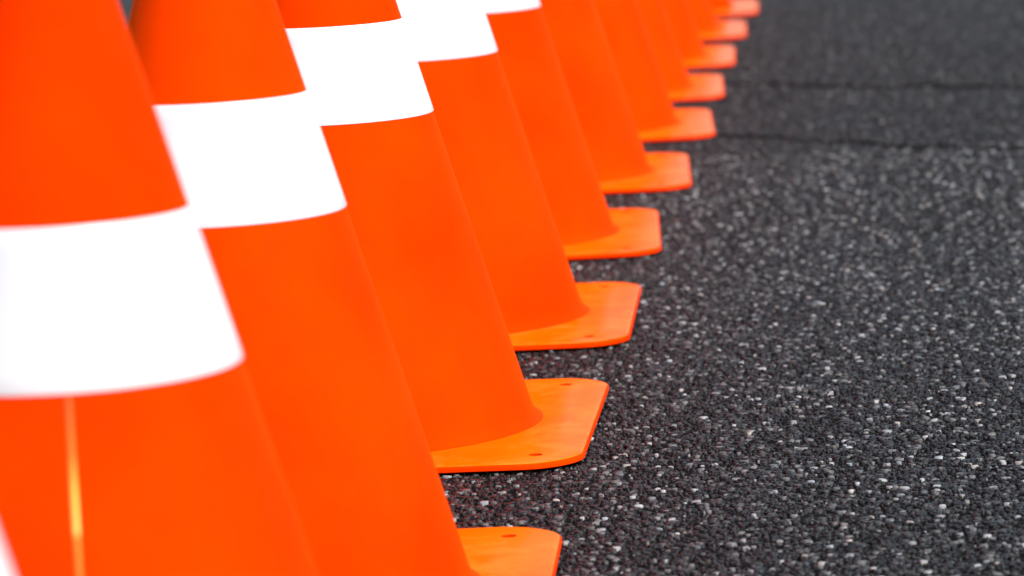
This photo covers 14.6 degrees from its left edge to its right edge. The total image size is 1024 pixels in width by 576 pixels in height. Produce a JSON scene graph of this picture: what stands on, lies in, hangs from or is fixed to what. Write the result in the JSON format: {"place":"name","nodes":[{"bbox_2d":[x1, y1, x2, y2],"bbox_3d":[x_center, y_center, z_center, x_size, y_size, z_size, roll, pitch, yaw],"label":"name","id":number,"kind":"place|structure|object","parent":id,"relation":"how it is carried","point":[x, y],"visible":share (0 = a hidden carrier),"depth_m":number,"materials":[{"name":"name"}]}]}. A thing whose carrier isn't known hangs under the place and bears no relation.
{"place":"outdoors","nodes":[
{"label":"outdoors","id":0,"kind":"place"},
{"bbox_2d":[118,0,1023,575],"bbox_3d":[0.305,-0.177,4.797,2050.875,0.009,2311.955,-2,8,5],"label":"road","id":1,"kind":"structure","parent":0,"point":[126,6],"depth_m":3.17,"materials":[{"name":"grey asphalt"}]},
{"bbox_2d":[0,538,13,575],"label":"traffic cone","id":2,"kind":"object","parent":1,"relation":"on","point":[5,568],"visible":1,"depth_m":1.23,"materials":[{"name":"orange plastic"}]},
{"bbox_2d":[0,0,318,575],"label":"traffic cone","id":3,"kind":"object","parent":1,"relation":"on","point":[135,439],"visible":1,"depth_m":1.65,"materials":[{"name":"orange plastic"}]},
{"bbox_2d":[127,0,561,575],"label":"traffic cone","id":4,"kind":"object","parent":1,"relation":"on","point":[245,140],"visible":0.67,"depth_m":2.21,"materials":[{"name":"orange plastic"}]},
{"bbox_2d":[276,0,608,473],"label":"traffic cone","id":5,"kind":"object","parent":1,"relation":"on","point":[481,404],"visible":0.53,"depth_m":2.77,"materials":[{"name":"orange plastic"}]},
{"bbox_2d":[396,0,640,350],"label":"traffic cone","id":6,"kind":"object","parent":1,"relation":"on","point":[545,301],"visible":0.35,"depth_m":3.29,"materials":[{"name":"orange plastic"}]},
{"bbox_2d":[481,0,660,259],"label":"traffic cone","id":7,"kind":"object","parent":1,"relation":"on","point":[589,224],"visible":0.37,"depth_m":3.83,"materials":[{"name":"orange plastic"}]},
{"bbox_2d":[539,0,690,193],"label":"traffic cone","id":8,"kind":"object","parent":1,"relation":"on","point":[623,161],"visible":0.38,"depth_m":4.36,"materials":[{"name":"orange plastic"}]},
{"bbox_2d":[594,0,714,141],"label":"traffic cone","id":9,"kind":"object","parent":1,"relation":"on","point":[656,116],"visible":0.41,"depth_m":4.89,"materials":[{"name":"orange plastic"}]},
{"bbox_2d":[637,0,723,101],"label":"traffic cone","id":10,"kind":"object","parent":1,"relation":"on","point":[681,84],"visible":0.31,"depth_m":5.41,"materials":[{"name":"orange plastic"}]},
{"bbox_2d":[663,0,734,68],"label":"traffic cone","id":11,"kind":"object","parent":1,"relation":"on","point":[694,52],"visible":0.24,"depth_m":5.92,"materials":[{"name":"orange plastic"}]},
{"bbox_2d":[688,0,745,40],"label":"traffic cone","id":12,"kind":"object","parent":1,"relation":"on","point":[708,26],"visible":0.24,"depth_m":6.44,"materials":[{"name":"orange plastic"}]},
{"bbox_2d":[710,0,757,16],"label":"traffic cone","id":13,"kind":"object","parent":1,"relation":"on","point":[732,7],"visible":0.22,"depth_m":6.94,"materials":[{"name":"orange plastic"}]}
]}

